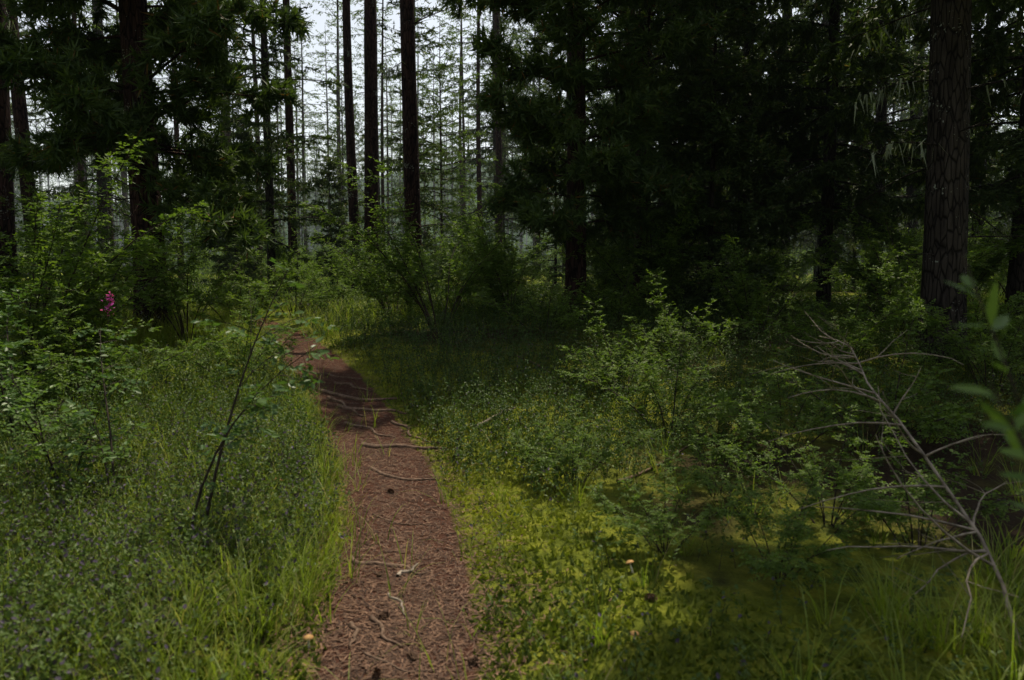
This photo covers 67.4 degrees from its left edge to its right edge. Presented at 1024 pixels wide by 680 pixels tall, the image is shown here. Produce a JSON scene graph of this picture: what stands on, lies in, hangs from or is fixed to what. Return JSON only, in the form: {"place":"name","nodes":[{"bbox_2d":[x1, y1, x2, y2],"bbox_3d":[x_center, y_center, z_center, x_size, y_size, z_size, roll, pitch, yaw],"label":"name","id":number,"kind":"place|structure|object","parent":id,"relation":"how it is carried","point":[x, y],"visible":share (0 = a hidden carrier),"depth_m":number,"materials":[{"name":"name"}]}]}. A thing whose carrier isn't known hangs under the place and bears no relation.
{"place":"outdoors","nodes":[
{"label":"outdoors","id":0,"kind":"place"},
{"bbox_2d":[0,157,1023,679],"bbox_3d":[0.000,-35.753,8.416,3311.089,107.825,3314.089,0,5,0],"label":"forest floor","id":1,"kind":"structure","parent":0,"point":[726,573],"depth_m":4.12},
{"bbox_2d":[0,0,27,309],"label":"larch tree","id":2,"kind":"object","parent":1,"relation":"on","point":[7,220],"visible":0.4,"depth_m":12.20,"materials":[{"name":"brown plant"}]},
{"bbox_2d":[0,227,61,308],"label":"bush","id":3,"kind":"object","parent":1,"relation":"on","point":[20,274],"visible":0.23,"depth_m":12.36,"materials":[{"name":"green plant"}]},
{"bbox_2d":[0,282,90,441],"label":"sapling rowan","id":4,"kind":"object","parent":1,"relation":"on","point":[7,344],"visible":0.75,"depth_m":5.42,"materials":[{"name":"green plant"}]},
{"bbox_2d":[6,6,87,305],"bbox_3d":[-10.127,-10.825,14.065,3.902,21.270,4.977,-4,7,-40],"label":"larch tree","id":5,"kind":"object","parent":1,"relation":"on","point":[20,114],"visible":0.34,"depth_m":14.62,"materials":[{"name":"brown plant"}]},
{"bbox_2d":[0,277,115,388],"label":"bush","id":6,"kind":"object","parent":1,"relation":"on","point":[24,358],"visible":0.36,"depth_m":6.79,"materials":[{"name":"green plant"}]},
{"bbox_2d":[0,164,131,313],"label":"bush","id":7,"kind":"object","parent":1,"relation":"on","point":[75,211],"visible":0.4,"depth_m":11.04,"materials":[{"name":"green plant"}]},
{"bbox_2d":[0,368,153,493],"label":"shrub","id":8,"kind":"object","parent":1,"relation":"on","point":[29,423],"visible":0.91,"depth_m":4.28,"materials":[{"name":"green plant"}]},
{"bbox_2d":[49,321,152,518],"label":"sapling rowan","id":9,"kind":"object","parent":1,"relation":"on","point":[83,417],"visible":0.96,"depth_m":4.28,"materials":[{"name":"green plant"}]},
{"bbox_2d":[11,0,193,281],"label":"spruce tree","id":10,"kind":"object","parent":1,"relation":"on","point":[103,183],"visible":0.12,"depth_m":27.56,"materials":[{"name":"green plant"}]},
{"bbox_2d":[0,133,208,388],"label":"bush","id":11,"kind":"object","parent":1,"relation":"on","point":[76,296],"visible":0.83,"depth_m":6.79,"materials":[{"name":"green plant"}]},
{"bbox_2d":[0,280,231,412],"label":"bush","id":12,"kind":"object","parent":1,"relation":"on","point":[53,375],"visible":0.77,"depth_m":5.85,"materials":[{"name":"green plant"}]},
{"bbox_2d":[41,189,201,298],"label":"bush","id":13,"kind":"object","parent":1,"relation":"on","point":[174,247],"visible":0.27,"depth_m":12.75,"materials":[{"name":"green plant"}]},
{"bbox_2d":[27,202,228,354],"bbox_3d":[-4.593,-0.719,8.847,2.378,1.792,2.023,1,5,11],"label":"bush","id":14,"kind":"object","parent":1,"relation":"on","point":[112,277],"visible":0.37,"depth_m":8.74,"materials":[{"name":"green plant"}]},
{"bbox_2d":[0,0,313,329],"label":"pine tree","id":15,"kind":"object","parent":1,"relation":"on","point":[189,37],"visible":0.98,"depth_m":9.67,"materials":[{"name":"green plant"}]},
{"bbox_2d":[68,213,261,342],"bbox_3d":[-4.082,-0.739,9.663,1.727,1.582,2.127,2,5,23],"label":"bush","id":16,"kind":"object","parent":1,"relation":"on","point":[165,287],"visible":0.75,"depth_m":9.32,"materials":[{"name":"green plant"}]},
{"bbox_2d":[133,281,307,384],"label":"bush","id":17,"kind":"object","parent":1,"relation":"on","point":[264,348],"visible":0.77,"depth_m":6.86,"materials":[{"name":"green plant"}]},
{"bbox_2d":[160,245,300,324],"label":"bush","id":18,"kind":"object","parent":1,"relation":"on","point":[276,279],"visible":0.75,"depth_m":10.97,"materials":[{"name":"green plant"}]},
{"bbox_2d":[186,54,277,292],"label":"young tree","id":19,"kind":"object","parent":1,"relation":"on","point":[240,133],"visible":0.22,"depth_m":22.44,"materials":[{"name":"green plant"}]},
{"bbox_2d":[188,257,339,552],"bbox_3d":[-1.230,0.336,3.790,0.745,1.483,0.715,-2,5,-20],"label":"sapling","id":20,"kind":"object","parent":1,"relation":"on","point":[307,383],"visible":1,"depth_m":3.81,"materials":[{"name":"green plant"}]},
{"bbox_2d":[189,0,349,296],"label":"fir tree","id":21,"kind":"object","parent":1,"relation":"on","point":[269,202],"visible":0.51,"depth_m":16.62,"materials":[{"name":"green plant"}]},
{"bbox_2d":[223,249,340,316],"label":"bush","id":22,"kind":"object","parent":1,"relation":"on","point":[314,296],"visible":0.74,"depth_m":13.47,"materials":[{"name":"green plant"}]},
{"bbox_2d":[255,0,330,294],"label":"larch tree","id":23,"kind":"object","parent":1,"relation":"on","point":[289,129],"visible":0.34,"depth_m":19.10,"materials":[{"name":"brown plant"}]},
{"bbox_2d":[260,209,331,294],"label":"bush","id":24,"kind":"object","parent":1,"relation":"on","point":[283,255],"visible":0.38,"depth_m":17.48,"materials":[{"name":"green plant"}]},
{"bbox_2d":[275,39,322,275],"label":"larch tree","id":25,"kind":"object","parent":1,"relation":"on","point":[297,52],"visible":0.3,"depth_m":60.01,"materials":[{"name":"green plant"}]},
{"bbox_2d":[287,156,317,255],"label":"young tree","id":26,"kind":"object","parent":1,"relation":"on","point":[298,209],"visible":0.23,"depth_m":48.44,"materials":[{"name":"green plant"}]},
{"bbox_2d":[277,0,334,253],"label":"larch tree","id":27,"kind":"object","parent":1,"relation":"on","point":[302,127],"visible":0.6,"depth_m":51.80,"materials":[{"name":"green plant"}]},
{"bbox_2d":[301,25,345,241],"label":"larch tree","id":28,"kind":"object","parent":1,"relation":"on","point":[327,120],"visible":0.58,"depth_m":58.45,"materials":[{"name":"green plant"}]},
{"bbox_2d":[296,253,367,299],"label":"bush","id":29,"kind":"object","parent":1,"relation":"on","point":[322,283],"visible":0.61,"depth_m":14.74,"materials":[{"name":"green plant"}]},
{"bbox_2d":[301,145,363,288],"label":"young tree","id":30,"kind":"object","parent":1,"relation":"on","point":[332,167],"visible":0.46,"depth_m":22.58,"materials":[{"name":"green plant"}]},
{"bbox_2d":[307,0,363,248],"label":"larch tree","id":31,"kind":"object","parent":1,"relation":"on","point":[337,53],"visible":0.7,"depth_m":53.45,"materials":[{"name":"green plant"}]},
{"bbox_2d":[309,68,363,281],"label":"young tree","id":32,"kind":"object","parent":1,"relation":"on","point":[342,132],"visible":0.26,"depth_m":39.95,"materials":[{"name":"green plant"}]},
{"bbox_2d":[326,103,380,236],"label":"pine tree","id":33,"kind":"object","parent":1,"relation":"on","point":[358,141],"visible":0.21,"depth_m":88.32,"materials":[{"name":"green plant"}]},
{"bbox_2d":[341,0,382,290],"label":"larch tree","id":34,"kind":"object","parent":1,"relation":"on","point":[350,128],"visible":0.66,"depth_m":19.95,"materials":[{"name":"brown plant"}]},
{"bbox_2d":[331,0,404,296],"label":"larch tree","id":35,"kind":"object","parent":1,"relation":"on","point":[370,90],"visible":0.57,"depth_m":18.02,"materials":[{"name":"brown plant"}]},
{"bbox_2d":[342,0,400,245],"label":"larch tree","id":36,"kind":"object","parent":1,"relation":"on","point":[379,31],"visible":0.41,"depth_m":44.52,"materials":[{"name":"green plant"}]},
{"bbox_2d":[328,237,424,302],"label":"bush","id":37,"kind":"object","parent":1,"relation":"on","point":[362,252],"visible":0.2,"depth_m":13.79,"materials":[{"name":"green plant"}]},
{"bbox_2d":[108,317,647,679],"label":"litter needles","id":38,"kind":"object","parent":1,"relation":"on","point":[390,653],"visible":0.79,"depth_m":3.51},
{"bbox_2d":[335,0,427,251],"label":"larch tree","id":39,"kind":"object","parent":1,"relation":"on","point":[382,108],"visible":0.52,"depth_m":33.89,"materials":[{"name":"brown plant"}]},
{"bbox_2d":[307,223,456,321],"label":"bush","id":40,"kind":"object","parent":1,"relation":"on","point":[366,287],"visible":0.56,"depth_m":11.63,"materials":[{"name":"green plant"}]},
{"bbox_2d":[363,33,402,249],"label":"larch tree","id":41,"kind":"object","parent":1,"relation":"on","point":[387,124],"visible":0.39,"depth_m":52.92,"materials":[{"name":"green plant"}]},
{"bbox_2d":[346,0,470,289],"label":"fir tree","id":42,"kind":"object","parent":1,"relation":"on","point":[431,205],"visible":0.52,"depth_m":19.72,"materials":[{"name":"green plant"}]},
{"bbox_2d":[299,156,519,331],"bbox_3d":[-1.077,-1.220,10.363,3.030,2.304,1.829,-5,7,-45],"label":"bush","id":43,"kind":"object","parent":1,"relation":"on","point":[421,275],"visible":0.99,"depth_m":10.22,"materials":[{"name":"green plant"}]},
{"bbox_2d":[361,0,476,301],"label":"larch tree","id":44,"kind":"object","parent":1,"relation":"on","point":[410,124],"visible":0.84,"depth_m":14.81,"materials":[{"name":"brown plant"}]},
{"bbox_2d":[393,17,501,282],"bbox_3d":[-2.577,-5.901,25.639,3.694,9.400,3.941,4,7,40],"label":"young larch tree","id":45,"kind":"object","parent":1,"relation":"on","point":[449,159],"visible":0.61,"depth_m":25.37,"materials":[{"name":"green plant"}]},
{"bbox_2d":[381,218,529,312],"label":"bush","id":46,"kind":"object","parent":1,"relation":"on","point":[458,284],"visible":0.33,"depth_m":12.74,"materials":[{"name":"green plant"}]},
{"bbox_2d":[403,216,507,286],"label":"bush","id":47,"kind":"object","parent":1,"relation":"on","point":[437,258],"visible":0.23,"depth_m":21.59,"materials":[{"name":"green plant"}]},
{"bbox_2d":[423,0,489,275],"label":"larch tree","id":48,"kind":"object","parent":1,"relation":"on","point":[463,118],"visible":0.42,"depth_m":43.79,"materials":[{"name":"green plant"}]},
{"bbox_2d":[431,5,487,245],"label":"larch tree","id":49,"kind":"object","parent":1,"relation":"on","point":[460,100],"visible":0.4,"depth_m":50.07,"materials":[{"name":"green plant"}]},
{"bbox_2d":[424,6,508,281],"bbox_3d":[-1.292,-11.422,32.145,3.846,19.045,4.257,3,6,31],"label":"larch tree","id":50,"kind":"object","parent":1,"relation":"on","point":[478,172],"visible":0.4,"depth_m":32.26,"materials":[{"name":"brown plant"}]},
{"bbox_2d":[317,489,657,679],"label":"cones on trail","id":51,"kind":"object","parent":1,"relation":"on","point":[472,661],"visible":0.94,"depth_m":2.98,"materials":[{"name":"brown wood"}]},
{"bbox_2d":[445,18,540,270],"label":"pine tree","id":52,"kind":"object","parent":1,"relation":"on","point":[483,124],"visible":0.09,"depth_m":51.47,"materials":[{"name":"green plant"}]},
{"bbox_2d":[477,9,509,280],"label":"larch tree","id":53,"kind":"object","parent":1,"relation":"on","point":[498,144],"visible":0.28,"depth_m":29.36,"materials":[{"name":"brown plant"}]},
{"bbox_2d":[453,7,533,227],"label":"larch tree","id":54,"kind":"object","parent":1,"relation":"on","point":[469,47],"visible":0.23,"depth_m":39.43,"materials":[{"name":"green plant"}]},
{"bbox_2d":[438,6,550,250],"bbox_3d":[-0.457,-14.840,35.031,6.127,25.473,6.263,0,5,-4],"label":"spruce tree","id":55,"kind":"object","parent":1,"relation":"on","point":[491,169],"visible":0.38,"depth_m":35.46,"materials":[{"name":"green plant"}]},
{"bbox_2d":[448,180,544,317],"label":"bush","id":56,"kind":"object","parent":1,"relation":"on","point":[493,287],"visible":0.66,"depth_m":11.49,"materials":[{"name":"green plant"}]},
{"bbox_2d":[308,353,695,672],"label":"twigs","id":57,"kind":"object","parent":1,"relation":"on","point":[372,618],"visible":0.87,"depth_m":5.85,"materials":[{"name":"brown wood"}]},
{"bbox_2d":[0,277,1023,679],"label":"bilberry shrub","id":58,"kind":"object","parent":1,"relation":"on","point":[52,659],"visible":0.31,"depth_m":5.28,"materials":[{"name":"green plant"}]},
{"bbox_2d":[0,279,1023,679],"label":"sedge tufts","id":59,"kind":"object","parent":1,"relation":"on","point":[308,597],"visible":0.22,"depth_m":3.38,"materials":[{"name":"green plant"}]},
{"bbox_2d":[0,322,1023,679],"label":"moss cushions","id":60,"kind":"object","parent":1,"relation":"on","point":[714,658],"visible":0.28,"depth_m":3.21,"materials":[{"name":"green plant"}]},
{"bbox_2d":[496,235,560,293],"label":"bush","id":61,"kind":"object","parent":1,"relation":"on","point":[536,266],"visible":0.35,"depth_m":18.86,"materials":[{"name":"green plant"}]},
{"bbox_2d":[468,263,589,340],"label":"bush","id":62,"kind":"object","parent":1,"relation":"on","point":[566,319],"visible":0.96,"depth_m":9.53,"materials":[{"name":"green plant"}]},
{"bbox_2d":[488,14,590,278],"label":"pine tree","id":63,"kind":"object","parent":1,"relation":"on","point":[530,35],"visible":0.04,"depth_m":49.48,"materials":[{"name":"green plant"}]},
{"bbox_2d":[519,80,593,289],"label":"young spruce tree","id":64,"kind":"object","parent":1,"relation":"on","point":[558,266],"visible":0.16,"depth_m":22.23,"materials":[{"name":"green plant"}]},
{"bbox_2d":[438,0,730,322],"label":"pine tree","id":65,"kind":"object","parent":1,"relation":"on","point":[624,174],"visible":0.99,"depth_m":10.72,"materials":[{"name":"green plant"}]},
{"bbox_2d":[505,395,664,485],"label":"bush","id":66,"kind":"object","parent":1,"relation":"on","point":[605,454],"visible":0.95,"depth_m":4.79,"materials":[{"name":"green plant"}]},
{"bbox_2d":[553,236,645,305],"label":"bush","id":67,"kind":"object","parent":1,"relation":"on","point":[607,281],"visible":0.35,"depth_m":13.39,"materials":[{"name":"green plant"}]},
{"bbox_2d":[553,258,668,327],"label":"bush","id":68,"kind":"object","parent":1,"relation":"on","point":[641,287],"visible":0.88,"depth_m":10.33,"materials":[{"name":"green plant"}]},
{"bbox_2d":[556,296,693,401],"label":"bush","id":69,"kind":"object","parent":1,"relation":"on","point":[599,363],"visible":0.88,"depth_m":6.97,"materials":[{"name":"green plant"}]},
{"bbox_2d":[496,0,773,303],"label":"pine tree","id":70,"kind":"object","parent":1,"relation":"on","point":[645,17],"visible":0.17,"depth_m":13.14,"materials":[{"name":"green plant"}]},
{"bbox_2d":[552,189,718,317],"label":"bush","id":71,"kind":"object","parent":1,"relation":"on","point":[672,236],"visible":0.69,"depth_m":11.55,"materials":[{"name":"green plant"}]},
{"bbox_2d":[586,0,707,295],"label":"young tree","id":72,"kind":"object","parent":1,"relation":"on","point":[663,64],"depth_m":16.27,"materials":[{"name":"green plant"}]},
{"bbox_2d":[555,319,741,435],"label":"bush","id":73,"kind":"object","parent":1,"relation":"on","point":[686,404],"visible":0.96,"depth_m":6.09,"materials":[{"name":"green plant"}]},
{"bbox_2d":[585,450,775,556],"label":"bush","id":74,"kind":"object","parent":1,"relation":"on","point":[661,515],"visible":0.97,"depth_m":3.64,"materials":[{"name":"green plant"}]},
{"bbox_2d":[623,269,766,369],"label":"bush","id":75,"kind":"object","parent":1,"relation":"on","point":[665,329],"visible":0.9,"depth_m":8.39,"materials":[{"name":"green plant"}]},
{"bbox_2d":[620,0,792,320],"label":"spruce tree","id":76,"kind":"object","parent":1,"relation":"on","point":[727,143],"visible":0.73,"depth_m":11.96,"materials":[{"name":"green plant"}]},
{"bbox_2d":[659,387,789,496],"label":"bush","id":77,"kind":"object","parent":1,"relation":"on","point":[750,470],"visible":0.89,"depth_m":4.61,"materials":[{"name":"green plant"}]},
{"bbox_2d":[631,0,847,296],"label":"spruce tree","id":78,"kind":"object","parent":1,"relation":"on","point":[777,52],"visible":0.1,"depth_m":15.31,"materials":[{"name":"green plant"}]},
{"bbox_2d":[694,234,848,341],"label":"bush","id":79,"kind":"object","parent":1,"relation":"on","point":[746,299],"visible":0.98,"depth_m":9.91,"materials":[{"name":"green plant"}]},
{"bbox_2d":[700,447,862,585],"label":"bush","id":80,"kind":"object","parent":1,"relation":"on","point":[797,533],"visible":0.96,"depth_m":3.40,"materials":[{"name":"green plant"}]},
{"bbox_2d":[726,216,843,293],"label":"bush","id":81,"kind":"object","parent":1,"relation":"on","point":[770,262],"visible":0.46,"depth_m":13.15,"materials":[{"name":"green plant"}]},
{"bbox_2d":[695,0,906,292],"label":"spruce tree","id":82,"kind":"object","parent":1,"relation":"on","point":[799,17],"visible":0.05,"depth_m":20.87,"materials":[{"name":"green plant"}]},
{"bbox_2d":[707,401,909,529],"bbox_3d":[1.772,0.700,4.264,0.748,0.695,1.167,-3,6,-33],"label":"bush","id":83,"kind":"object","parent":1,"relation":"on","point":[813,461],"visible":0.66,"depth_m":4.24,"materials":[{"name":"green plant"}]},
{"bbox_2d":[714,344,918,460],"bbox_3d":[1.951,0.453,5.437,1.485,0.885,0.952,4,7,41],"label":"bush","id":84,"kind":"object","parent":1,"relation":"on","point":[777,408],"visible":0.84,"depth_m":5.41,"materials":[{"name":"green plant"}]},
{"bbox_2d":[752,6,905,291],"bbox_3d":[10.349,-11.889,24.996,5.515,21.533,5.356,-1,5,-10],"label":"spruce tree","id":85,"kind":"object","parent":1,"relation":"on","point":[806,232],"visible":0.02,"depth_m":25.41,"materials":[{"name":"green plant"}]},
{"bbox_2d":[748,271,927,371],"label":"bush","id":86,"kind":"object","parent":1,"relation":"on","point":[897,310],"visible":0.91,"depth_m":7.86,"materials":[{"name":"green plant"}]},
{"bbox_2d":[704,0,991,315],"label":"spruce tree","id":87,"kind":"object","parent":1,"relation":"on","point":[835,108],"visible":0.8,"depth_m":12.82,"materials":[{"name":"green plant"}]},
{"bbox_2d":[805,14,905,282],"bbox_3d":[10.942,-5.757,24.697,3.941,9.400,3.694,0,5,0],"label":"young larch tree","id":88,"kind":"object","parent":1,"relation":"on","point":[844,240],"visible":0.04,"depth_m":24.46,"materials":[{"name":"green plant"}]},
{"bbox_2d":[747,312,982,452],"bbox_3d":[2.845,0.333,5.804,1.156,1.075,1.804,-3,6,-30],"label":"bush","id":89,"kind":"object","parent":1,"relation":"on","point":[922,390],"visible":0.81,"depth_m":5.67,"materials":[{"name":"green plant"}]},
{"bbox_2d":[747,311,1021,644],"bbox_3d":[1.725,0.500,3.560,1.056,1.182,1.956,0,5,0],"label":"dead branch","id":90,"kind":"object","parent":1,"relation":"on","point":[965,516],"visible":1,"depth_m":3.33,"materials":[{"name":"grey wood"}]},
{"bbox_2d":[784,0,1001,296],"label":"spruce tree","id":91,"kind":"object","parent":1,"relation":"on","point":[881,115],"visible":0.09,"depth_m":18.52,"materials":[{"name":"green plant"}]},
{"bbox_2d":[794,203,1011,309],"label":"bush","id":92,"kind":"object","parent":1,"relation":"on","point":[849,271],"visible":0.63,"depth_m":11.71,"materials":[{"name":"green plant"}]},
{"bbox_2d":[800,227,1013,340],"bbox_3d":[4.853,-0.704,9.880,2.127,1.582,1.727,1,5,7],"label":"bush","id":93,"kind":"object","parent":1,"relation":"on","point":[906,280],"visible":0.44,"depth_m":9.92,"materials":[{"name":"green plant"}]},
{"bbox_2d":[837,225,981,302],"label":"bush","id":94,"kind":"object","parent":1,"relation":"on","point":[886,253],"visible":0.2,"depth_m":14.82,"materials":[{"name":"green plant"}]},
{"bbox_2d":[797,0,1023,363],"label":"pine tree","id":95,"kind":"object","parent":1,"relation":"on","point":[945,234],"visible":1,"depth_m":8.36,"materials":[{"name":"green plant"}]},
{"bbox_2d":[820,403,1023,550],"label":"bush","id":96,"kind":"object","parent":1,"relation":"on","point":[863,500],"visible":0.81,"depth_m":3.92,"materials":[{"name":"green plant"}]},
{"bbox_2d":[833,6,1014,286],"bbox_3d":[12.103,-13.262,22.792,6.025,24.503,5.894,2,5,22],"label":"spruce tree","id":97,"kind":"object","parent":1,"relation":"on","point":[910,190],"visible":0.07,"depth_m":23.47,"materials":[{"name":"green plant"}]},
{"bbox_2d":[849,0,1023,314],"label":"spruce tree","id":98,"kind":"object","parent":1,"relation":"on","point":[1000,46],"visible":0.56,"depth_m":11.94,"materials":[{"name":"green plant"}]},
{"bbox_2d":[873,193,1023,308],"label":"bush","id":99,"kind":"object","parent":1,"relation":"on","point":[994,262],"visible":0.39,"depth_m":12.07,"materials":[{"name":"green plant"}]},
{"bbox_2d":[887,0,1023,297],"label":"spruce tree","id":100,"kind":"object","parent":1,"relation":"on","point":[1014,116],"visible":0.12,"depth_m":17.52,"materials":[{"name":"green plant"}]},
{"bbox_2d":[908,202,1007,294],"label":"bush","id":101,"kind":"object","parent":1,"relation":"on","point":[984,229],"visible":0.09,"depth_m":15.08,"materials":[{"name":"green plant"}]},
{"bbox_2d":[895,250,1023,350],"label":"bush","id":102,"kind":"object","parent":1,"relation":"on","point":[1016,300],"visible":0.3,"depth_m":8.79,"materials":[{"name":"green plant"}]},
{"bbox_2d":[900,280,1023,394],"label":"bush","id":103,"kind":"object","parent":1,"relation":"on","point":[964,355],"visible":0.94,"depth_m":7.09,"materials":[{"name":"green plant"}]},
{"bbox_2d":[943,247,1023,508],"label":"plant","id":104,"kind":"object","parent":1,"relation":"on","point":[1014,439],"visible":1,"depth_m":1.08,"materials":[{"name":"green plant"}]},
{"bbox_2d":[10,0,1023,201],"label":"sky","id":105,"kind":"structure","parent":0,"point":[321,24],"materials":[{"name":"white"}]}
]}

